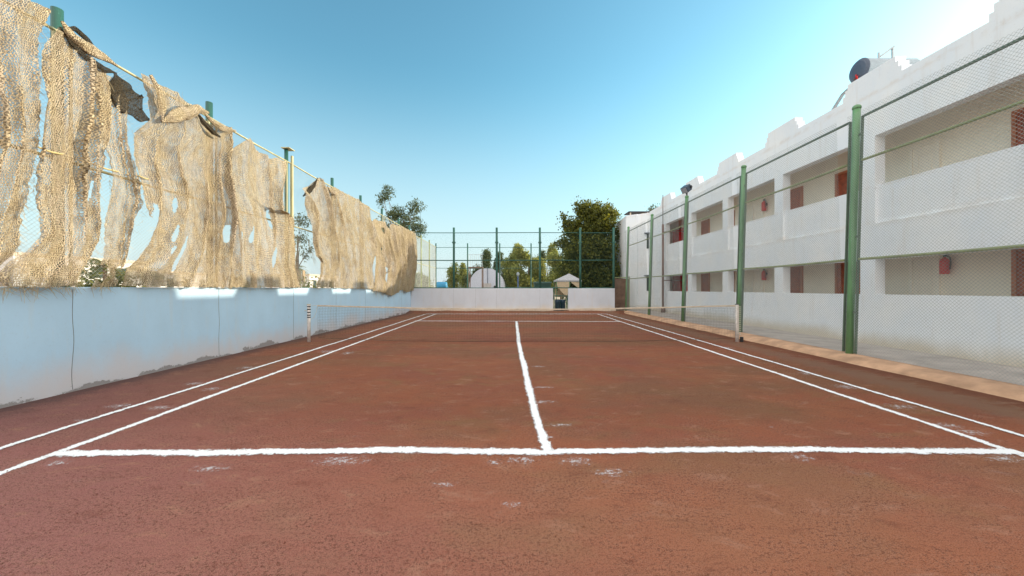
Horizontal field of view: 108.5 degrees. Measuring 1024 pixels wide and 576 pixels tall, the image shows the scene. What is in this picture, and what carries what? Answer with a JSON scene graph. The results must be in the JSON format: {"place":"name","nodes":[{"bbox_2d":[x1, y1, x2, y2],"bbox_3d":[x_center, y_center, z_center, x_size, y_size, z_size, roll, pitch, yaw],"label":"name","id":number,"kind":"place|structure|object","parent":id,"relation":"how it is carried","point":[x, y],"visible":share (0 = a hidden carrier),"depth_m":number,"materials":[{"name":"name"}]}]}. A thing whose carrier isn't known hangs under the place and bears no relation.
{"place":"outdoors","nodes":[
{"label":"outdoors","id":0,"kind":"place"},
{"bbox_2d":[0,252,140,286],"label":"house","id":1,"kind":"structure","parent":0,"point":[128,262],"depth_m":39.76,"materials":[{"name":"paint"}]},
{"bbox_2d":[148,271,220,287],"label":"house","id":2,"kind":"structure","parent":0,"point":[193,283],"depth_m":54.57,"materials":[{"name":"paint"}]},
{"bbox_2d":[266,274,337,287],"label":"house","id":3,"kind":"structure","parent":0,"point":[313,276],"depth_m":60.67,"materials":[{"name":"paint"}]},
{"bbox_2d":[468,254,483,287],"bbox_3d":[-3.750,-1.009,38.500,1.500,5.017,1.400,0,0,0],"label":"chair","id":4,"kind":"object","parent":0,"point":[474,267],"depth_m":37.82,"materials":[{"name":"white plastic"}]},
{"bbox_2d":[483,283,498,287],"bbox_3d":[-2.300,0.460,39.985,1.900,2.080,0.630,0,0,0],"label":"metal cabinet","id":5,"kind":"object","parent":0,"point":[487,285],"visible":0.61,"depth_m":39.70,"materials":[{"name":"white metal"}]},
{"bbox_2d":[0,0,998,287],"label":"sky","id":6,"kind":"structure","parent":0,"point":[491,114],"materials":[{"name":"blue"}]},
{"bbox_2d":[0,310,1023,575],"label":"court surface","id":7,"kind":"object","parent":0,"point":[646,378],"visible":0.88,"depth_m":3.11,"materials":[{"name":"red soil"}]},
{"bbox_2d":[0,315,421,448],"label":"court line","id":8,"kind":"object","parent":7,"relation":"on","point":[52,431],"visible":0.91,"depth_m":4.88,"materials":[{"name":"white paint"}]},
{"bbox_2d":[0,314,434,474],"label":"court line","id":9,"kind":"object","parent":7,"relation":"on","point":[76,445],"visible":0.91,"depth_m":4.22,"materials":[{"name":"white paint"}]},
{"bbox_2d":[304,304,310,341],"bbox_3d":[-5.751,0.978,10.384,0.163,1.085,0.108,0,0,-37],"label":"net post","id":10,"kind":"object","parent":7,"relation":"on","point":[308,310],"visible":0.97,"depth_m":10.36,"materials":[{"name":"white metal"}]},
{"bbox_2d":[313,305,734,341],"bbox_3d":[0.310,0.977,10.407,12.081,1.033,0.136,0,0,0],"label":"tennis net","id":11,"kind":"object","parent":10,"relation":"hanging from","point":[509,316],"visible":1,"depth_m":10.39,"materials":[{"name":"fabric"}]},
{"bbox_2d":[322,456,368,464],"bbox_3d":[-1.488,1.497,3.214,0.700,0.001,0.280,0,0,0],"label":"chalk patch","id":12,"kind":"object","parent":7,"relation":"on","point":[340,461],"visible":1,"depth_m":3.21,"materials":[{"name":"white"}]},
{"bbox_2d":[0,395,1023,575],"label":"clay crumbs","id":13,"kind":"object","parent":7,"relation":"on","point":[574,571],"visible":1,"depth_m":2.58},
{"bbox_2d":[45,446,1023,456],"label":"court line","id":14,"kind":"object","parent":7,"relation":"on","point":[408,449],"visible":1,"depth_m":3.40,"materials":[{"name":"white paint"}]},
{"bbox_2d":[516,321,552,450],"bbox_3d":[0.229,1.488,10.127,0.235,0.001,13.499,0,0,-1],"label":"court line","id":15,"kind":"object","parent":7,"relation":"on","point":[545,442],"visible":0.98,"depth_m":4.78,"materials":[{"name":"white paint"}]},
{"bbox_2d":[566,321,620,321],"bbox_3d":[0.224,1.488,16.875,9.455,0.001,0.253,0,0,2],"label":"court line","id":16,"kind":"object","parent":7,"relation":"on","point":[594,321],"visible":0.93,"depth_m":16.71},
{"bbox_2d":[735,304,743,341],"bbox_3d":[6.411,0.978,10.398,0.229,1.085,0.114,0,0,0],"label":"net post","id":17,"kind":"object","parent":7,"relation":"on","point":[737,320],"visible":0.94,"depth_m":10.36,"materials":[{"name":"white metal"}]},
{"bbox_2d":[602,315,1023,456],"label":"court line","id":18,"kind":"object","parent":7,"relation":"on","point":[961,434],"visible":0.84,"depth_m":4.76,"materials":[{"name":"white paint"}]},
{"bbox_2d":[611,315,1023,436],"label":"court line","id":19,"kind":"object","parent":7,"relation":"on","point":[861,388],"visible":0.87,"depth_m":5.30,"materials":[{"name":"white paint"}]},
{"bbox_2d":[648,203,657,210],"bbox_3d":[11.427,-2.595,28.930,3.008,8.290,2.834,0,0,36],"label":"floodlight","id":20,"kind":"object","parent":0,"point":[651,209],"visible":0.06,"depth_m":28.88,"materials":[{"name":"white metal"}]},
{"bbox_2d":[628,309,1023,385],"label":"path","id":21,"kind":"structure","parent":0,"point":[784,335],"depth_m":7.61,"materials":[{"name":"beige concrete"}]},
{"label":"ground","id":22,"kind":"structure","parent":0,"visible":0},
{"bbox_2d":[65,260,116,286],"bbox_3d":[-12.116,0.409,10.592,1.930,2.599,1.655,0,0,-24],"label":"bush","id":23,"kind":"object","parent":22,"relation":"on","point":[91,269],"visible":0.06,"depth_m":10.62,"materials":[{"name":"green plant"}]},
{"bbox_2d":[80,258,122,280],"bbox_3d":[-36.458,-0.581,33.027,4.091,4.187,4.007,0,0,0],"label":"palm tree","id":24,"kind":"object","parent":22,"relation":"on","point":[100,262],"visible":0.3,"depth_m":32.88,"materials":[{"name":"green plant"}]},
{"bbox_2d":[75,264,140,286],"bbox_3d":[-11.005,0.437,10.023,1.886,2.350,1.835,0,0,0],"label":"bush","id":25,"kind":"object","parent":22,"relation":"on","point":[120,279],"visible":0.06,"depth_m":9.92,"materials":[{"name":"green plant"}]},
{"bbox_2d":[0,287,410,408],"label":"wall","id":26,"kind":"structure","parent":22,"relation":"on","point":[51,345],"depth_m":6.35,"materials":[{"name":"white paint"}]},
{"bbox_2d":[0,0,409,287],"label":"chain link fence","id":27,"kind":"object","parent":26,"relation":"on","point":[56,15],"visible":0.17,"depth_m":6.42,"materials":[{"name":"green paint"}]},
{"bbox_2d":[0,0,51,264],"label":"straw net","id":28,"kind":"object","parent":27,"relation":"hanging from","point":[24,20],"visible":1,"depth_m":4.67,"materials":[{"name":"beige fabric"}]},
{"bbox_2d":[0,21,117,302],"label":"straw net","id":29,"kind":"object","parent":27,"relation":"hanging from","point":[91,123],"visible":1,"depth_m":5.23,"materials":[{"name":"beige fabric"}]},
{"bbox_2d":[37,146,62,154],"bbox_3d":[-6.259,-1.864,5.006,0.045,0.045,0.266,0,0,0],"label":"rope tie","id":30,"kind":"object","parent":29,"relation":"attached to","point":[51,151],"visible":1,"depth_m":5.00,"materials":[{"name":"beige fabric"}]},
{"bbox_2d":[89,73,149,295],"bbox_3d":[-6.281,-1.648,5.981,0.227,3.600,0.941,0,0,0],"label":"straw net","id":31,"kind":"object","parent":27,"relation":"hanging from","point":[121,87],"visible":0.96,"depth_m":5.95,"materials":[{"name":"beige fabric"}]},
{"bbox_2d":[92,164,118,171],"bbox_3d":[-6.259,-1.856,5.673,0.045,0.048,0.389,0,0,0],"label":"rope tie","id":32,"kind":"object","parent":31,"relation":"attached to","point":[108,169],"visible":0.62,"depth_m":5.70,"materials":[{"name":"beige fabric"}]},
{"bbox_2d":[121,73,238,292],"bbox_3d":[-6.171,-1.833,7.158,0.390,3.843,2.468,0,0,0],"label":"straw net","id":33,"kind":"object","parent":27,"relation":"hanging from","point":[157,152],"visible":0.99,"depth_m":7.03,"materials":[{"name":"beige fabric"}]},
{"bbox_2d":[225,138,303,288],"bbox_3d":[-6.190,-1.747,9.535,0.339,3.708,3.094,0,0,0],"label":"straw net","id":34,"kind":"object","parent":27,"relation":"hanging from","point":[281,230],"visible":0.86,"depth_m":9.17,"materials":[{"name":"beige fabric"}]},
{"bbox_2d":[302,177,376,288],"bbox_3d":[-6.157,-1.789,13.972,0.421,3.757,6.192,0,0,0],"label":"straw net","id":35,"kind":"object","parent":27,"relation":"hanging from","point":[328,237],"visible":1,"depth_m":13.36,"materials":[{"name":"beige fabric"}]},
{"bbox_2d":[370,219,417,298],"bbox_3d":[-6.112,-1.558,20.123,0.495,4.214,7.597,0,0,0],"label":"straw net","id":36,"kind":"object","parent":27,"relation":"hanging from","point":[397,243],"visible":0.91,"depth_m":19.28,"materials":[{"name":"beige fabric"}]},
{"bbox_2d":[290,270,304,287],"bbox_3d":[-9.220,0.326,15.850,0.080,2.347,1.200,0,0,0],"label":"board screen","id":37,"kind":"object","parent":22,"relation":"on","point":[303,274],"visible":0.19,"depth_m":16.20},
{"bbox_2d":[294,212,313,287],"bbox_3d":[-8.398,-0.774,14.569,1.038,4.650,0.993,0,0,-40],"label":"gum tree","id":38,"kind":"object","parent":22,"relation":"on","point":[296,237],"visible":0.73,"depth_m":14.59,"materials":[{"name":"green plant"}]},
{"bbox_2d":[294,275,322,287],"bbox_3d":[-8.534,0.508,15.554,1.779,2.159,1.686,0,0,0],"label":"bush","id":39,"kind":"object","parent":22,"relation":"on","point":[309,284],"visible":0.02,"depth_m":15.55,"materials":[{"name":"green plant"}]},
{"bbox_2d":[375,184,428,256],"bbox_3d":[-8.475,-3.034,26.562,5.044,9.170,2.285,0,0,0],"label":"gum tree","id":40,"kind":"object","parent":22,"relation":"on","point":[395,214],"visible":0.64,"depth_m":26.46,"materials":[{"name":"green plant"}]},
{"bbox_2d":[416,272,433,286],"bbox_3d":[-9.490,-0.187,39.930,1.983,3.481,2.023,0,0,0],"label":"tree","id":41,"kind":"object","parent":22,"relation":"on","point":[423,279],"visible":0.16,"depth_m":39.63,"materials":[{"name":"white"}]},
{"bbox_2d":[415,235,435,286],"bbox_3d":[-6.460,-1.150,27.475,0.100,5.300,7.853,0,0,0],"label":"chain link fence","id":42,"kind":"object","parent":22,"relation":"on","point":[421,243],"visible":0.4,"depth_m":27.53,"materials":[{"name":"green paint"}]},
{"bbox_2d":[437,282,447,286],"bbox_3d":[-6.335,0.389,33.600,1.070,2.222,0.800,0,0,0],"label":"water tank","id":43,"kind":"object","parent":22,"relation":"on","point":[442,284],"visible":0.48,"depth_m":33.24,"materials":[{"name":"blue plastic"}]},
{"bbox_2d":[445,262,461,287],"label":"gum tree","id":44,"kind":"object","parent":22,"relation":"on","point":[449,272],"visible":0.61,"depth_m":46.76,"materials":[{"name":"green plant"}]},
{"bbox_2d":[458,262,466,287],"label":"gum tree","id":45,"kind":"object","parent":22,"relation":"on","point":[462,271],"visible":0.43,"depth_m":49.57,"materials":[{"name":"green plant"}]},
{"bbox_2d":[463,264,479,285],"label":"gum tree","id":46,"kind":"object","parent":22,"relation":"on","point":[465,277],"visible":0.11,"depth_m":43.92,"materials":[{"name":"green plant"}]},
{"bbox_2d":[411,288,552,310],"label":"wall","id":47,"kind":"structure","parent":22,"relation":"on","point":[499,298],"depth_m":23.30,"materials":[{"name":"paint"}]},
{"bbox_2d":[413,227,621,287],"bbox_3d":[0.315,-1.944,23.400,13.331,3.863,0.170,0,0,0],"label":"chain link fence","id":48,"kind":"object","parent":47,"relation":"on","point":[580,250],"visible":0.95,"depth_m":23.38,"materials":[{"name":"green metal"}]},
{"bbox_2d":[553,288,567,310],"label":"gate","id":49,"kind":"structure","parent":47,"relation":"attached to","point":[554,295],"depth_m":23.34,"materials":[{"name":"green paint"}]},
{"bbox_2d":[469,268,504,287],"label":"vaulted building","id":50,"kind":"structure","parent":22,"relation":"on","point":[489,276],"depth_m":42.00,"materials":[{"name":"white paint"}]},
{"bbox_2d":[480,248,502,277],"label":"gum tree","id":51,"kind":"object","parent":22,"relation":"on","point":[484,255],"visible":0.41,"depth_m":51.72,"materials":[{"name":"green plant"}]},
{"bbox_2d":[435,243,562,297],"bbox_3d":[1.070,-1.175,31.300,15.170,5.350,0.110,0,0,0],"label":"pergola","id":52,"kind":"object","parent":22,"relation":"on","point":[530,247],"visible":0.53,"depth_m":31.28,"materials":[{"name":"green paint"}]},
{"bbox_2d":[491,251,507,286],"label":"gum tree","id":53,"kind":"object","parent":22,"relation":"on","point":[494,266],"visible":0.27,"depth_m":55.79,"materials":[{"name":"green plant"}]},
{"bbox_2d":[501,243,521,286],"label":"gum tree","id":54,"kind":"object","parent":22,"relation":"on","point":[510,282],"visible":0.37,"depth_m":49.52,"materials":[{"name":"green plant"}]},
{"bbox_2d":[517,272,518,286],"bbox_3d":[0.650,-0.140,40.000,0.320,3.280,0.320,0,0,0],"label":"lamp post","id":55,"kind":"object","parent":22,"relation":"on","point":[517,279],"visible":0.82,"depth_m":39.98,"materials":[{"name":"white metal"}]},
{"bbox_2d":[509,243,546,286],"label":"gum tree","id":56,"kind":"object","parent":22,"relation":"on","point":[524,276],"visible":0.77,"depth_m":45.62,"materials":[{"name":"green plant"}]},
{"bbox_2d":[526,250,546,273],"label":"gum tree","id":57,"kind":"object","parent":22,"relation":"on","point":[543,255],"visible":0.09,"depth_m":52.94,"materials":[{"name":"green plant"}]},
{"bbox_2d":[533,282,551,286],"bbox_3d":[2.050,0.515,25.000,1.200,1.970,0.912,0,0,0],"label":"waste bin","id":58,"kind":"object","parent":22,"relation":"on","point":[544,284],"visible":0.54,"depth_m":24.59,"materials":[{"name":"green plastic"}]},
{"bbox_2d":[529,242,558,281],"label":"gum tree","id":59,"kind":"object","parent":22,"relation":"on","point":[543,276],"visible":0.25,"depth_m":47.70,"materials":[{"name":"green plant"}]},
{"bbox_2d":[545,250,566,298],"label":"gum tree","id":60,"kind":"object","parent":22,"relation":"on","point":[552,256],"visible":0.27,"depth_m":41.84,"materials":[{"name":"green plant"}]},
{"bbox_2d":[555,299,559,310],"bbox_3d":[3.050,1.110,24.700,0.364,0.780,0.370,0,0,0],"label":"drum","id":61,"kind":"object","parent":22,"relation":"on","point":[557,303],"visible":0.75,"depth_m":24.55,"materials":[{"name":"blue plastic"}]},
{"bbox_2d":[560,299,564,310],"bbox_3d":[3.420,1.110,24.900,0.364,0.780,0.370,0,0,0],"label":"drum","id":62,"kind":"object","parent":22,"relation":"on","point":[562,303],"visible":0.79,"depth_m":24.75,"materials":[{"name":"blue plastic"}]},
{"bbox_2d":[554,274,581,308],"bbox_3d":[3.850,0.220,25.700,1.720,2.560,1.600,0,0,0],"label":"canopy stall","id":63,"kind":"object","parent":22,"relation":"on","point":[565,280],"visible":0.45,"depth_m":24.92,"materials":[{"name":"grey fabric"}]},
{"bbox_2d":[550,195,621,302],"bbox_3d":[5.663,-2.535,27.301,5.863,8.569,4.540,0,0,0],"label":"ficus tree","id":64,"kind":"object","parent":22,"relation":"on","point":[594,220],"visible":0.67,"depth_m":26.38,"materials":[{"name":"green plant"}]},
{"bbox_2d":[568,288,615,310],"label":"wall","id":65,"kind":"structure","parent":22,"relation":"on","point":[591,297],"depth_m":23.30,"materials":[{"name":"paint"}]},
{"bbox_2d":[615,277,629,310],"bbox_3d":[7.110,0.350,24.030,1.120,2.300,0.060,0,0,0],"label":"screen door","id":66,"kind":"structure","parent":22,"relation":"on","point":[620,291],"depth_m":24.03,"materials":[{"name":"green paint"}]},
{"bbox_2d":[616,0,1023,367],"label":"apartment building","id":67,"kind":"structure","parent":22,"relation":"on","point":[888,78],"depth_m":8.98,"materials":[{"name":"white paint"}]},
{"bbox_2d":[629,272,635,303],"bbox_3d":[7.986,-0.050,24.549,0.500,2.100,0.015,0,0,43],"label":"blocked door","id":68,"kind":"structure","parent":67,"relation":"in","point":[633,284],"depth_m":24.51,"materials":[{"name":"white paint"}]},
{"bbox_2d":[624,211,649,214],"bbox_3d":[8.900,-5.160,26.250,1.500,0.480,1.100,0,0,0],"label":"roof shelter","id":69,"kind":"object","parent":67,"relation":"on","point":[633,212],"visible":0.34,"depth_m":25.84,"materials":[{"name":"fabric"}]},
{"bbox_2d":[661,224,683,312],"bbox_3d":[9.253,-2.020,21.169,1.331,6.800,0.233,0,0,14],"label":"metal post","id":70,"kind":"object","parent":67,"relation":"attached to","point":[663,280],"visible":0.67,"depth_m":21.24,"materials":[{"name":"green metal"}]},
{"bbox_2d":[673,276,677,290],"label":"door","id":71,"kind":"structure","parent":67,"relation":"in","point":[674,278],"depth_m":22.83,"materials":[{"name":"brown wood"}]},
{"bbox_2d":[673,232,677,242],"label":"door","id":72,"kind":"structure","parent":67,"relation":"in","point":[674,235],"depth_m":22.83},
{"bbox_2d":[702,274,707,291],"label":"door","id":73,"kind":"structure","parent":67,"relation":"in","point":[704,284],"depth_m":19.29,"materials":[{"name":"brown wood"}]},
{"bbox_2d":[702,221,707,234],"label":"door","id":74,"kind":"structure","parent":67,"relation":"in","point":[704,223],"depth_m":19.29,"materials":[{"name":"red wood"}]},
{"bbox_2d":[754,270,761,292],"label":"door","id":75,"kind":"structure","parent":67,"relation":"in","point":[755,272],"depth_m":15.21,"materials":[{"name":"white paint"}]},
{"bbox_2d":[754,202,761,219],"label":"door","id":76,"kind":"structure","parent":67,"relation":"in","point":[756,207],"depth_m":15.21,"materials":[{"name":"white paint"}]},
{"bbox_2d":[761,198,766,210],"bbox_3d":[10.036,-3.337,14.674,0.214,0.475,0.185,0,0,-42],"label":"fire extinguisher","id":77,"kind":"object","parent":67,"relation":"attached to","point":[762,205],"visible":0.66,"depth_m":14.62,"materials":[{"name":"red metal"}]},
{"bbox_2d":[761,269,766,279],"bbox_3d":[10.036,-0.578,14.674,0.214,0.475,0.185,0,0,-42],"label":"fire extinguisher","id":78,"kind":"object","parent":67,"relation":"attached to","point":[765,273],"visible":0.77,"depth_m":14.62,"materials":[{"name":"red metal"}]},
{"bbox_2d":[790,267,799,292],"bbox_3d":[10.132,0.310,13.240,0.035,2.120,0.660,0,0,0],"label":"door","id":79,"kind":"structure","parent":67,"relation":"in","point":[797,280],"depth_m":13.17,"materials":[{"name":"brown wood"}]},
{"bbox_2d":[790,189,799,209],"bbox_3d":[10.132,-2.450,13.240,0.035,2.120,0.660,0,0,0],"label":"door","id":80,"kind":"structure","parent":67,"relation":"in","point":[792,192],"depth_m":13.21,"materials":[{"name":"red wood"}]},
{"bbox_2d":[837,172,850,195],"bbox_3d":[10.132,-2.450,11.140,0.035,2.120,0.660,0,0,0],"label":"door","id":81,"kind":"structure","parent":67,"relation":"in","point":[842,179],"depth_m":11.29,"materials":[{"name":"red wood"}]},
{"bbox_2d":[837,264,855,293],"bbox_3d":[10.132,0.310,11.140,0.035,2.120,0.660,0,0,0],"label":"door","id":82,"kind":"structure","parent":67,"relation":"in","point":[841,269],"depth_m":11.35,"materials":[{"name":"brown wood"}]},
{"bbox_2d":[831,46,919,109],"bbox_3d":[10.265,-5.478,11.008,1.570,2.459,2.240,0,0,0],"label":"solar water heater","id":83,"kind":"object","parent":67,"relation":"on","point":[861,67],"visible":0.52,"depth_m":10.06,"materials":[{"name":"white metal"}]},
{"bbox_2d":[913,257,935,294],"bbox_3d":[10.132,0.310,9.050,0.035,2.120,0.520,0,0,0],"label":"door","id":84,"kind":"structure","parent":67,"relation":"in","point":[928,260],"depth_m":9.05,"materials":[{"name":"white paint"}]},
{"bbox_2d":[913,142,935,174],"bbox_3d":[10.132,-2.450,9.050,0.035,2.120,0.520,0,0,0],"label":"door","id":85,"kind":"structure","parent":67,"relation":"in","point":[930,158],"depth_m":9.05,"materials":[{"name":"white paint"}]},
{"bbox_2d":[939,254,950,273],"bbox_3d":[10.036,-0.578,8.544,0.214,0.475,0.185,0,0,-42],"label":"fire extinguisher","id":86,"kind":"object","parent":67,"relation":"attached to","point":[945,269],"visible":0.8,"depth_m":8.50,"materials":[{"name":"red metal"}]},
{"bbox_2d":[1017,251,1023,295],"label":"door","id":87,"kind":"structure","parent":67,"relation":"in","point":[1018,252],"depth_m":7.34,"materials":[{"name":"brown wood"}]},
{"bbox_2d":[1017,111,1023,145],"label":"door","id":88,"kind":"structure","parent":67,"relation":"in","point":[1019,127],"depth_m":7.34,"materials":[{"name":"red wood"}]},
{"bbox_2d":[624,310,1023,401],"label":"kerb","id":89,"kind":"structure","parent":22,"relation":"on","point":[996,388],"depth_m":6.80,"materials":[{"name":"concrete"}]},
{"bbox_2d":[625,27,1023,384],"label":"chain link fence","id":90,"kind":"object","parent":89,"relation":"on","point":[853,236],"visible":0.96,"depth_m":7.80,"materials":[{"name":"green metal"}]},
{"bbox_2d":[680,184,691,194],"bbox_3d":[7.334,-4.154,15.469,0.419,0.468,0.340,0,0,-25],"label":"floodlight","id":91,"kind":"object","parent":90,"relation":"on","point":[686,189],"visible":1,"depth_m":15.38,"materials":[{"name":"black metal"}]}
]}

